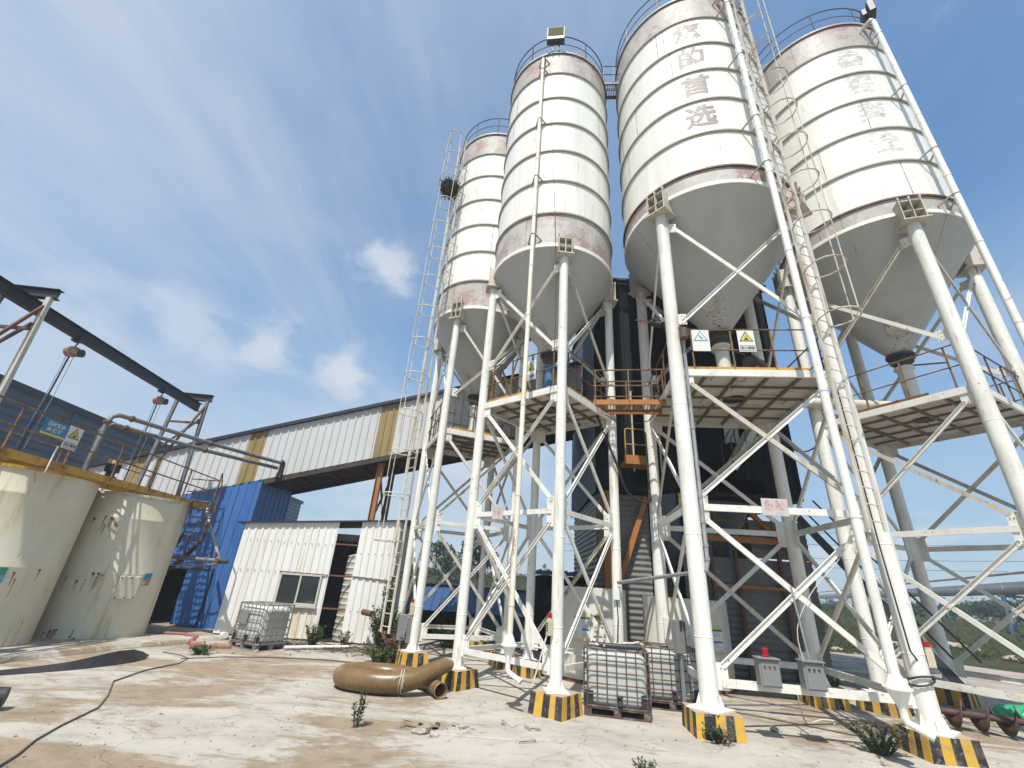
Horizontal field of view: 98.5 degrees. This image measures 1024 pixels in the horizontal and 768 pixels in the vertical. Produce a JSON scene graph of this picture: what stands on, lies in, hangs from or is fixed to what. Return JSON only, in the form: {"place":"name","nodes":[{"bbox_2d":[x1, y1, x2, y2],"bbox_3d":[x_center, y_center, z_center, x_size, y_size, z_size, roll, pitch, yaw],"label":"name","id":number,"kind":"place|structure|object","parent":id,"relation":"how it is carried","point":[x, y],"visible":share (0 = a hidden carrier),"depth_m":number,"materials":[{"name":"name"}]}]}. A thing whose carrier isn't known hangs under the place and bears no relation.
{"place":"outdoors","nodes":[
{"label":"outdoors","id":0,"kind":"place"},
{"bbox_2d":[0,620,1023,767],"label":"yard","id":1,"kind":"structure","parent":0,"point":[134,739],"depth_m":7.05,"materials":[{"name":"concrete"}]},
{"bbox_2d":[0,686,10,706],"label":"hose stub","id":2,"kind":"object","parent":1,"relation":"on","point":[4,693],"visible":1,"depth_m":6.31,"materials":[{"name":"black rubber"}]},
{"bbox_2d":[0,649,148,674],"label":"rubber strip","id":3,"kind":"object","parent":1,"relation":"on","point":[120,657],"visible":1,"depth_m":9.03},
{"bbox_2d":[0,651,188,766],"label":"cable","id":4,"kind":"object","parent":1,"relation":"on","point":[23,749],"visible":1,"depth_m":6.33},
{"bbox_2d":[0,623,229,662],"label":"concrete pad","id":5,"kind":"object","parent":1,"relation":"on","point":[36,648],"visible":0.46,"depth_m":10.99,"materials":[{"name":"concrete"}]},
{"bbox_2d":[0,462,102,647],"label":"slurry tank","id":6,"kind":"object","parent":5,"relation":"on","point":[43,515],"visible":0.97,"depth_m":10.49,"materials":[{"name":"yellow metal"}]},
{"bbox_2d":[0,395,220,509],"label":"tank deck","id":7,"kind":"structure","parent":6,"relation":"on","point":[110,483],"depth_m":11.82,"materials":[{"name":"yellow metal"}]},
{"bbox_2d":[40,417,69,439],"bbox_3d":[-10.834,1.069,10.457,0.016,0.360,0.620,5,-24,-2],"label":"tank sign","id":8,"kind":"object","parent":7,"relation":"attached to","point":[54,428],"visible":1,"depth_m":10.44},
{"bbox_2d":[61,425,83,450],"bbox_3d":[-10.857,1.346,10.901,0.021,0.550,0.380,5,-24,-2],"label":"warning sign","id":9,"kind":"object","parent":7,"relation":"attached to","point":[72,438],"visible":1,"depth_m":10.89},
{"bbox_2d":[0,275,214,495],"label":"hoist gantry","id":10,"kind":"object","parent":7,"relation":"on","point":[26,297],"visible":0.93,"depth_m":12.02,"materials":[{"name":"metal"}]},
{"bbox_2d":[15,335,86,450],"bbox_3d":[-12.073,0.328,11.496,0.390,3.654,0.315,7,-25,-7],"label":"chain hoist","id":11,"kind":"object","parent":10,"relation":"hanging from","point":[71,351],"visible":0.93,"depth_m":11.89,"materials":[{"name":"metal"}]},
{"bbox_2d":[122,387,169,480],"bbox_3d":[-12.295,1.782,14.729,0.390,3.654,0.315,7,-25,-7],"label":"chain hoist","id":12,"kind":"object","parent":10,"relation":"hanging from","point":[158,400],"visible":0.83,"depth_m":15.13,"materials":[{"name":"metal"}]},
{"bbox_2d":[103,459,122,477],"bbox_3d":[-11.489,2.441,12.692,0.375,0.570,0.350,4,-24,0],"label":"agitator motor","id":13,"kind":"object","parent":7,"relation":"on","point":[109,466],"visible":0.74,"depth_m":12.60,"materials":[{"name":"metal"}]},
{"bbox_2d":[81,413,284,477],"bbox_3d":[-10.424,2.746,14.844,0.544,2.028,6.454,-5,-26,20],"label":"slurry pipe","id":14,"kind":"object","parent":7,"relation":"attached to","point":[96,443],"visible":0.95,"depth_m":13.91,"materials":[{"name":"metal"}]},
{"bbox_2d":[32,490,189,638],"bbox_3d":[-11.856,5.465,13.113,2.740,4.024,2.740,4,-24,0],"label":"slurry tank","id":15,"kind":"object","parent":5,"relation":"on","point":[109,583],"visible":0.77,"depth_m":12.31,"materials":[{"name":"metal"}]},
{"bbox_2d":[166,473,222,573],"bbox_3d":[-11.391,5.264,14.613,3.543,4.492,1.386,-4,-26,18],"label":"tank stair","id":16,"kind":"object","parent":15,"relation":"attached to","point":[194,547],"visible":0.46,"depth_m":14.69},
{"bbox_2d":[169,506,228,566],"bbox_3d":[-10.248,5.023,14.625,2.212,1.984,0.985,-9,-27,26],"label":"pipe","id":17,"kind":"object","parent":15,"relation":"attached to","point":[217,560],"visible":0.88,"depth_m":14.30,"materials":[{"name":"metal"}]},
{"bbox_2d":[147,631,231,648],"bbox_3d":[-9.256,7.347,12.646,3.281,0.216,0.735,-9,-27,26],"label":"flat hose","id":18,"kind":"object","parent":1,"relation":"on","point":[191,642],"visible":0.82,"depth_m":12.30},
{"bbox_2d":[188,641,218,654],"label":"weed","id":19,"kind":"object","parent":1,"relation":"on","point":[203,649],"visible":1,"depth_m":11.06,"materials":[{"name":"green plant"}]},
{"bbox_2d":[150,480,291,628],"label":"blue building","id":20,"kind":"structure","parent":1,"relation":"on","point":[190,596],"depth_m":16.79,"materials":[{"name":"metal"}]},
{"bbox_2d":[169,569,211,625],"bbox_3d":[-11.535,7.653,15.836,0.930,1.790,0.064,4,-24,0],"label":"door","id":21,"kind":"structure","parent":20,"relation":"in","point":[193,590],"depth_m":15.83,"materials":[{"name":"metal"}]},
{"bbox_2d":[229,601,294,650],"bbox_3d":[-7.246,6.977,12.781,1.274,1.146,1.041,-10,-28,28],"label":"caged container","id":22,"kind":"object","parent":1,"relation":"on","point":[264,623],"visible":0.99,"depth_m":12.49,"materials":[{"name":"white plastic"}]},
{"bbox_2d":[181,656,349,662],"bbox_3d":[-5.870,6.899,11.044,4.135,0.028,0.582,10,-25,-13],"label":"cable","id":23,"kind":"object","parent":1,"relation":"on","point":[264,657],"visible":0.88,"depth_m":11.14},
{"bbox_2d":[228,637,386,660],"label":"litter","id":24,"kind":"object","parent":1,"relation":"on","point":[334,650],"visible":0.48,"depth_m":12.98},
{"bbox_2d":[213,520,410,644],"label":"white shed","id":25,"kind":"structure","parent":1,"relation":"on","point":[301,565],"depth_m":15.28,"materials":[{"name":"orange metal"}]},
{"bbox_2d":[273,572,322,608],"bbox_3d":[-7.235,6.968,14.898,1.500,1.022,0.120,4,-24,0],"label":"window","id":26,"kind":"structure","parent":25,"relation":"in","point":[298,589],"depth_m":14.92,"materials":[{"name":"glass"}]},
{"bbox_2d":[332,553,356,640],"bbox_3d":[-5.266,7.538,15.769,1.656,2.790,1.656,4,-24,0],"label":"ribbed tank","id":27,"kind":"object","parent":25,"relation":"in","point":[346,584],"visible":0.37,"depth_m":15.18,"materials":[{"name":"plastic"}]},
{"bbox_2d":[283,645,347,649],"bbox_3d":[-5.709,7.714,12.908,1.804,0.107,0.100,19,-29,-30],"label":"white pipe","id":28,"kind":"object","parent":1,"relation":"on","point":[296,647],"visible":0.85,"depth_m":12.82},
{"bbox_2d":[305,622,326,644],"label":"weed","id":29,"kind":"object","parent":1,"relation":"on","point":[313,638],"visible":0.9,"depth_m":13.16,"materials":[{"name":"green plant"}]},
{"bbox_2d":[351,690,369,727],"bbox_3d":[-2.305,4.932,6.725,0.228,0.499,0.258,-5,-26,20],"label":"weed","id":30,"kind":"object","parent":1,"relation":"on","point":[359,711],"visible":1,"depth_m":6.69,"materials":[{"name":"green plant"}]},
{"bbox_2d":[363,642,395,662],"bbox_3d":[-3.479,7.104,11.649,0.994,0.478,1.075,4,-24,0],"label":"weed","id":31,"kind":"object","parent":1,"relation":"on","point":[382,654],"visible":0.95,"depth_m":11.53,"materials":[{"name":"green plant"}]},
{"bbox_2d":[367,462,394,519],"bbox_3d":[-5.573,6.498,17.662,0.220,6.265,2.170,4,-24,0],"label":"gallery trestle","id":32,"kind":"object","parent":1,"relation":"on","point":[374,506],"visible":0.34,"depth_m":17.92,"materials":[{"name":"orange metal"}]},
{"bbox_2d":[76,361,580,495],"bbox_3d":[-9.227,2.982,19.282,24.199,8.922,2.706,3,-24,3],"label":"conveyor gallery","id":33,"kind":"object","parent":32,"relation":"on","point":[337,448],"visible":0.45,"depth_m":18.22,"materials":[{"name":"metal"}]},
{"bbox_2d":[368,605,400,648],"bbox_3d":[-3.983,7.585,13.734,1.183,1.255,1.222,4,-24,0],"label":"weed","id":34,"kind":"object","parent":1,"relation":"on","point":[376,622],"visible":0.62,"depth_m":13.56,"materials":[{"name":"green plant"}]},
{"bbox_2d":[380,571,402,628],"bbox_3d":[-3.989,7.249,14.234,0.677,2.273,0.568,24,-31,-38],"label":"weed","id":35,"kind":"object","parent":1,"relation":"on","point":[389,595],"visible":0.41,"depth_m":14.32,"materials":[{"name":"green plant"}]},
{"bbox_2d":[333,658,453,699],"bbox_3d":[-2.437,5.934,9.081,2.416,0.612,1.447,4,-24,0],"label":"coiled hose","id":36,"kind":"object","parent":1,"relation":"on","point":[378,678],"visible":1,"depth_m":8.60,"materials":[{"name":"plastic"}]},
{"bbox_2d":[377,628,421,661],"bbox_3d":[-3.113,7.173,12.138,1.233,0.800,1.331,16,-27,-25],"label":"weed","id":37,"kind":"object","parent":1,"relation":"on","point":[391,644],"visible":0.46,"depth_m":11.99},
{"bbox_2d":[396,614,412,648],"bbox_3d":[-2.942,6.878,11.907,0.380,1.160,0.230,9,-25,-11],"label":"control box","id":38,"kind":"object","parent":1,"relation":"on","point":[403,621],"visible":0.77,"depth_m":11.92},
{"bbox_2d":[394,649,427,667],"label":"concrete plinth","id":39,"kind":"structure","parent":1,"relation":"on","point":[415,660],"depth_m":11.22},
{"bbox_2d":[373,118,551,653],"bbox_3d":[-0.554,-1.633,17.704,7.030,21.027,3.941,13,-26,-19],"label":"cement silo","id":40,"kind":"object","parent":39,"relation":"on","point":[460,323],"visible":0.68,"depth_m":15.97,"materials":[{"name":"paint"}]},
{"bbox_2d":[439,176,463,199],"bbox_3d":[-2.580,-8.161,18.391,1.087,0.847,1.048,4,-24,0],"label":"bird nest","id":41,"kind":"object","parent":40,"relation":"on","point":[445,187],"visible":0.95,"depth_m":18.18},
{"bbox_2d":[431,624,454,646],"bbox_3d":[-2.243,8.711,15.310,1.557,0.738,1.439,4,-24,0],"label":"weed","id":42,"kind":"object","parent":1,"relation":"on","point":[446,643],"visible":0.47,"depth_m":15.10,"materials":[{"name":"green plant"}]},
{"bbox_2d":[437,666,478,691],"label":"concrete plinth","id":43,"kind":"structure","parent":1,"relation":"on","point":[458,680],"depth_m":9.40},
{"bbox_2d":[405,582,525,643],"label":"shed","id":44,"kind":"structure","parent":1,"relation":"on","point":[435,600],"depth_m":17.44,"materials":[{"name":"metal"}]},
{"bbox_2d":[436,728,552,741],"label":"broken slab","id":45,"kind":"structure","parent":1,"relation":"on","point":[503,734],"depth_m":6.66,"materials":[{"name":"concrete"}]},
{"bbox_2d":[487,651,521,669],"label":"concrete plinth","id":46,"kind":"structure","parent":1,"relation":"on","point":[497,665],"depth_m":12.04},
{"bbox_2d":[5,640,1008,767],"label":"grit","id":47,"kind":"object","parent":1,"relation":"on","point":[377,722],"visible":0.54,"depth_m":6.95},
{"bbox_2d":[501,717,516,727],"bbox_3d":[-0.046,5.585,7.244,0.245,0.064,0.176,10,-12,39],"label":"concrete chunk","id":48,"kind":"object","parent":1,"relation":"on","point":[507,721],"visible":0.85,"depth_m":7.23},
{"bbox_2d":[515,736,536,743],"bbox_3d":[0.203,5.270,6.517,0.315,0.058,0.147,16,-21,-25],"label":"concrete chunk","id":49,"kind":"object","parent":1,"relation":"on","point":[525,739],"visible":1,"depth_m":6.50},
{"bbox_2d":[510,657,545,678],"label":"concrete plinth","id":50,"kind":"structure","parent":1,"relation":"on","point":[524,672],"depth_m":11.18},
{"bbox_2d":[451,36,623,694],"bbox_3d":[2.019,-2.573,14.992,3.884,20.827,6.585,-15,-31,36],"label":"cement silo","id":51,"kind":"object","parent":50,"relation":"on","point":[525,282],"visible":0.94,"depth_m":12.80,"materials":[{"name":"paint"}]},
{"bbox_2d":[492,505,502,518],"bbox_3d":[-0.342,3.070,10.537,0.320,0.310,0.016,-15,-31,36],"label":"no climbing sign","id":52,"kind":"object","parent":51,"relation":"attached to","point":[497,513],"visible":1,"depth_m":10.53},
{"bbox_2d":[527,360,535,380],"bbox_3d":[0.479,-0.354,11.569,0.360,0.560,0.021,-15,-31,36],"label":"warning sign","id":53,"kind":"object","parent":51,"relation":"attached to","point":[531,372],"visible":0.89,"depth_m":11.53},
{"bbox_2d":[546,613,552,635],"bbox_3d":[0.727,4.662,8.563,0.111,0.395,0.100,17,-28,-27],"label":"alarm beacon","id":54,"kind":"object","parent":51,"relation":"attached to","point":[549,626],"visible":1,"depth_m":8.52,"materials":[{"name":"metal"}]},
{"bbox_2d":[549,80,555,397],"bbox_3d":[1.179,-5.578,13.212,0.480,13.001,0.095,4,-24,0],"label":"cable","id":55,"kind":"object","parent":51,"relation":"hanging from","point":[555,249],"visible":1,"depth_m":12.27,"materials":[{"name":"white rubber"}]},
{"bbox_2d":[547,26,564,50],"bbox_3d":[1.637,-12.846,16.463,0.660,1.252,0.330,1,-25,7],"label":"floodlight","id":56,"kind":"object","parent":51,"relation":"attached to","point":[555,35],"visible":1,"depth_m":16.38,"materials":[{"name":"metal"}]},
{"bbox_2d":[603,66,618,98],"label":"walkway","id":57,"kind":"structure","parent":51,"relation":"attached to","point":[612,83],"depth_m":17.51,"materials":[{"name":"metal"}]},
{"bbox_2d":[613,588,619,642],"bbox_3d":[2.451,5.842,10.206,0.150,2.030,0.080,-4,-26,18],"label":"switch box","id":58,"kind":"object","parent":51,"relation":"attached to","point":[616,594],"visible":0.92,"depth_m":10.51,"materials":[{"name":"white metal"}]},
{"bbox_2d":[596,415,651,502],"bbox_3d":[3.220,2.115,12.150,2.147,2.215,0.411,20,-29,-31],"label":"cable","id":59,"kind":"object","parent":51,"relation":"attached to","point":[619,471],"visible":1,"depth_m":11.99,"materials":[{"name":"black rubber"}]},
{"bbox_2d":[523,724,540,731],"bbox_3d":[0.322,5.531,7.078,0.207,0.076,0.248,18,-29,-19],"label":"concrete chunk","id":60,"kind":"object","parent":1,"relation":"on","point":[531,727],"visible":0.85,"depth_m":7.02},
{"bbox_2d":[527,686,582,721],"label":"concrete plinth","id":61,"kind":"structure","parent":1,"relation":"on","point":[557,707],"depth_m":7.89,"materials":[{"name":"concrete"}]},
{"bbox_2d":[534,569,597,650],"bbox_3d":[2.273,8.958,17.542,2.900,2.705,2.900,4,-24,0],"label":"cabin","id":62,"kind":"object","parent":1,"relation":"on","point":[543,596],"visible":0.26,"depth_m":16.68,"materials":[{"name":"black metal"}]},
{"bbox_2d":[544,590,551,604],"bbox_3d":[1.390,7.978,16.486,0.350,0.500,0.030,4,-24,0],"label":"window","id":63,"kind":"structure","parent":62,"relation":"in","point":[548,593],"depth_m":16.47,"materials":[{"name":"black glass"}]},
{"bbox_2d":[562,586,627,683],"bbox_3d":[2.133,6.774,12.076,2.018,2.180,2.072,-9,-28,27],"label":"additive tank","id":64,"kind":"object","parent":1,"relation":"on","point":[571,604],"visible":0.28,"depth_m":11.52,"materials":[{"name":"plastic"}]},
{"bbox_2d":[574,613,589,640],"bbox_3d":[1.794,6.244,11.324,0.420,0.600,0.016,-6,-26,21],"label":"notice board","id":65,"kind":"object","parent":64,"relation":"attached to","point":[582,631],"visible":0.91,"depth_m":11.30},
{"bbox_2d":[593,615,604,635],"bbox_3d":[2.223,6.186,11.275,0.300,0.460,0.021,5,-24,-2],"label":"danger notice","id":66,"kind":"object","parent":64,"relation":"attached to","point":[595,630],"visible":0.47,"depth_m":11.26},
{"bbox_2d":[583,638,651,722],"bbox_3d":[2.035,5.728,8.698,1.234,1.238,1.111,0,-25,9],"label":"caged container","id":67,"kind":"object","parent":1,"relation":"on","point":[617,682],"visible":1,"depth_m":8.29,"materials":[{"name":"plastic"}]},
{"bbox_2d":[631,756,656,767],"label":"weed","id":68,"kind":"object","parent":1,"relation":"on","point":[650,764],"visible":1,"depth_m":5.69,"materials":[{"name":"green plant"}]},
{"bbox_2d":[633,641,698,711],"bbox_3d":[3.313,6.239,9.463,1.234,1.106,1.111,1,-25,7],"label":"caged container","id":69,"kind":"object","parent":1,"relation":"on","point":[665,680],"visible":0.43,"depth_m":9.08,"materials":[{"name":"plastic"}]},
{"bbox_2d":[672,620,686,701],"bbox_3d":[3.393,5.644,8.799,0.220,1.650,0.162,13,-26,-18],"label":"control box","id":70,"kind":"object","parent":1,"relation":"on","point":[679,638],"visible":0.98,"depth_m":8.92,"materials":[{"name":"metal"}]},
{"bbox_2d":[642,595,737,693],"bbox_3d":[4.799,7.054,12.143,2.298,2.070,2.356,-9,-28,27],"label":"additive tank","id":71,"kind":"object","parent":1,"relation":"on","point":[719,616],"visible":0.33,"depth_m":11.60,"materials":[{"name":"plastic"}]},
{"bbox_2d":[712,626,723,653],"bbox_3d":[5.090,6.502,11.210,0.620,0.600,0.016,9,-25,-11],"label":"notice board","id":72,"kind":"object","parent":71,"relation":"attached to","point":[718,640],"visible":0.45,"depth_m":11.23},
{"bbox_2d":[681,702,746,743],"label":"concrete plinth","id":73,"kind":"structure","parent":1,"relation":"on","point":[692,720],"depth_m":7.31,"materials":[{"name":"concrete"}]},
{"bbox_2d":[615,0,960,741],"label":"cement silo","id":74,"kind":"object","parent":73,"relation":"on","point":[715,210],"visible":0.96,"depth_m":11.88,"materials":[{"name":"paint"}]},
{"bbox_2d":[593,369,665,414],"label":"walkway","id":75,"kind":"structure","parent":74,"relation":"attached to","point":[634,402],"depth_m":12.08,"materials":[{"name":"orange metal"}]},
{"bbox_2d":[635,317,688,339],"bbox_3d":[3.815,-1.469,11.394,0.229,1.370,1.666,15,-27,-22],"label":"vibrator","id":76,"kind":"object","parent":74,"relation":"attached to","point":[658,323],"visible":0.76,"depth_m":11.27,"materials":[{"name":"black metal"}]},
{"bbox_2d":[617,340,709,584],"bbox_3d":[3.318,1.778,10.644,0.201,5.671,2.771,15,-27,-23],"label":"drain pipe","id":77,"kind":"object","parent":74,"relation":"attached to","point":[703,524],"visible":0.91,"depth_m":9.41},
{"bbox_2d":[663,617,671,639],"bbox_3d":[3.922,6.152,11.105,0.200,0.500,0.050,8,-25,-9],"label":"switch box","id":78,"kind":"object","parent":74,"relation":"attached to","point":[665,621],"visible":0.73,"depth_m":11.09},
{"bbox_2d":[691,330,710,350],"bbox_3d":[4.555,-1.053,10.632,0.400,0.580,0.022,1,-25,7],"label":"warning sign","id":79,"kind":"object","parent":74,"relation":"attached to","point":[700,340],"visible":1,"depth_m":10.63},
{"bbox_2d":[736,330,756,351],"bbox_3d":[5.587,-1.025,10.507,0.380,0.580,0.021,1,-25,7],"label":"warning sign","id":80,"kind":"object","parent":74,"relation":"attached to","point":[746,341],"visible":1,"depth_m":10.50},
{"bbox_2d":[752,647,782,688],"bbox_3d":[4.470,4.945,7.712,0.380,0.600,0.260,1,-25,7],"label":"control box","id":81,"kind":"object","parent":74,"relation":"attached to","point":[767,670],"visible":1,"depth_m":7.62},
{"bbox_2d":[760,660,781,686],"bbox_3d":[4.466,4.992,7.597,0.290,0.370,0.012,1,-25,7],"label":"door","id":82,"kind":"structure","parent":81,"relation":"in","point":[771,676],"depth_m":7.59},
{"bbox_2d":[760,498,789,516],"bbox_3d":[5.318,2.491,8.913,0.500,0.340,0.016,1,-25,7],"label":"no climbing sign","id":83,"kind":"object","parent":74,"relation":"attached to","point":[774,507],"visible":1,"depth_m":8.91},
{"bbox_2d":[789,586,827,691],"bbox_3d":[5.218,4.489,7.841,0.380,1.611,0.260,1,-25,7],"label":"control box","id":84,"kind":"object","parent":74,"relation":"attached to","point":[812,675],"visible":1,"depth_m":7.56,"materials":[{"name":"metal"}]},
{"bbox_2d":[804,663,826,690],"bbox_3d":[5.181,4.995,7.517,0.290,0.370,0.012,1,-25,7],"label":"door","id":85,"kind":"structure","parent":84,"relation":"in","point":[816,680],"depth_m":7.51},
{"bbox_2d":[797,526,851,659],"bbox_3d":[5.896,3.783,8.193,1.524,2.654,0.124,4,-24,0],"label":"cable","id":86,"kind":"object","parent":74,"relation":"hanging from","point":[816,586],"visible":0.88,"depth_m":8.23,"materials":[{"name":"rubber"}]},
{"bbox_2d":[838,391,935,686],"bbox_3d":[7.177,2.704,8.660,0.437,5.437,0.427,4,-24,0],"label":"cable","id":87,"kind":"object","parent":74,"relation":"attached to","point":[926,685],"visible":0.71,"depth_m":8.08,"materials":[{"name":"white rubber"}]},
{"bbox_2d":[923,641,936,667],"bbox_3d":[7.230,4.676,7.628,0.111,0.395,0.100,-12,-29,31],"label":"alarm beacon","id":88,"kind":"object","parent":74,"relation":"attached to","point":[930,657],"visible":1,"depth_m":7.59,"materials":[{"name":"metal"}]},
{"bbox_2d":[701,722,735,744],"bbox_3d":[3.358,5.637,7.094,0.547,0.272,0.505,21,-30,-33],"label":"weed","id":89,"kind":"object","parent":1,"relation":"on","point":[720,736],"visible":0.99,"depth_m":7.07,"materials":[{"name":"green plant"}]},
{"bbox_2d":[794,683,851,710],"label":"concrete plinth","id":90,"kind":"structure","parent":1,"relation":"on","point":[828,703],"depth_m":10.03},
{"bbox_2d":[840,718,913,756],"bbox_3d":[6.025,5.776,7.207,0.849,0.443,0.972,4,-24,0],"label":"weed","id":91,"kind":"object","parent":1,"relation":"on","point":[881,746],"visible":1,"depth_m":7.12,"materials":[{"name":"green plant"}]},
{"bbox_2d":[856,690,914,717],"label":"concrete plinth","id":92,"kind":"structure","parent":1,"relation":"on","point":[889,709],"depth_m":9.91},
{"bbox_2d":[758,8,1023,702],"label":"cement silo","id":93,"kind":"object","parent":92,"relation":"on","point":[913,246],"visible":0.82,"depth_m":12.80,"materials":[{"name":"paint"}]},
{"bbox_2d":[860,0,876,26],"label":"floodlight","id":94,"kind":"object","parent":93,"relation":"attached to","point":[868,11],"visible":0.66,"depth_m":16.20,"materials":[{"name":"metal"}]},
{"bbox_2d":[893,723,988,767],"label":"concrete plinth","id":95,"kind":"structure","parent":1,"relation":"on","point":[963,750],"depth_m":6.89,"materials":[{"name":"concrete"}]},
{"bbox_2d":[934,687,983,708],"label":"concrete plinth","id":96,"kind":"structure","parent":1,"relation":"on","point":[952,697],"depth_m":11.34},
{"bbox_2d":[938,698,1023,736],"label":"screw auger","id":97,"kind":"object","parent":1,"relation":"on","point":[1009,726],"visible":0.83,"depth_m":8.77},
{"bbox_2d":[0,0,1023,623],"label":"sky","id":98,"kind":"structure","parent":0,"point":[236,198],"materials":[{"name":"blue"}]},
{"bbox_2d":[408,570,1023,672],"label":"hillside","id":99,"kind":"structure","parent":0,"point":[991,663],"depth_m":25.49,"materials":[{"name":"plant"}]},
{"bbox_2d":[420,539,453,575],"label":"tree","id":100,"kind":"object","parent":99,"relation":"on","point":[441,547],"visible":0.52,"depth_m":52.96,"materials":[{"name":"green plant"}]},
{"bbox_2d":[433,548,461,580],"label":"tree","id":101,"kind":"object","parent":99,"relation":"on","point":[449,565],"visible":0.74,"depth_m":47.59,"materials":[{"name":"green plant"}]},
{"bbox_2d":[456,530,498,586],"bbox_3d":[-3.152,16.357,39.594,3.898,6.180,3.336,4,-24,0],"label":"tree","id":102,"kind":"object","parent":99,"relation":"on","point":[476,556],"visible":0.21,"depth_m":39.78,"materials":[{"name":"green plant"}]},
{"bbox_2d":[405,561,1023,663],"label":"scrub","id":103,"kind":"object","parent":99,"relation":"on","point":[986,650],"visible":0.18,"depth_m":35.68,"materials":[{"name":"green plant"}]},
{"bbox_2d":[959,598,983,618],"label":"tree","id":104,"kind":"object","parent":99,"relation":"on","point":[974,611],"visible":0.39,"depth_m":61.42,"materials":[{"name":"green plant"}]},
{"bbox_2d":[961,597,1007,621],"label":"tree","id":105,"kind":"object","parent":99,"relation":"on","point":[985,612],"visible":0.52,"depth_m":60.95,"materials":[{"name":"green plant"}]},
{"bbox_2d":[980,598,1014,619],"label":"tree","id":106,"kind":"object","parent":99,"relation":"on","point":[989,605],"visible":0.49,"depth_m":59.46,"materials":[{"name":"green plant"}]},
{"bbox_2d":[570,278,982,691],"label":"mixing tower","id":107,"kind":"structure","parent":0,"point":[763,594],"depth_m":15.11,"materials":[{"name":"black metal"}]},
{"bbox_2d":[829,650,1023,693],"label":"gravel road","id":108,"kind":"structure","parent":0,"point":[855,657],"depth_m":17.97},
{"bbox_2d":[992,703,1023,718],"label":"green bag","id":109,"kind":"object","parent":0,"point":[1006,710],"visible":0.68,"depth_m":9.91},
{"label":"ground","id":110,"kind":"structure","parent":0,"visible":0},
{"bbox_2d":[0,374,303,520],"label":"storage hall","id":111,"kind":"structure","parent":110,"relation":"on","point":[20,392],"depth_m":25.93,"materials":[{"name":"metal"}]},
{"bbox_2d":[818,570,1023,636],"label":"pipeline","id":112,"kind":"object","parent":110,"relation":"on","point":[1002,590],"visible":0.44,"depth_m":41.81,"materials":[{"name":"grey metal"}]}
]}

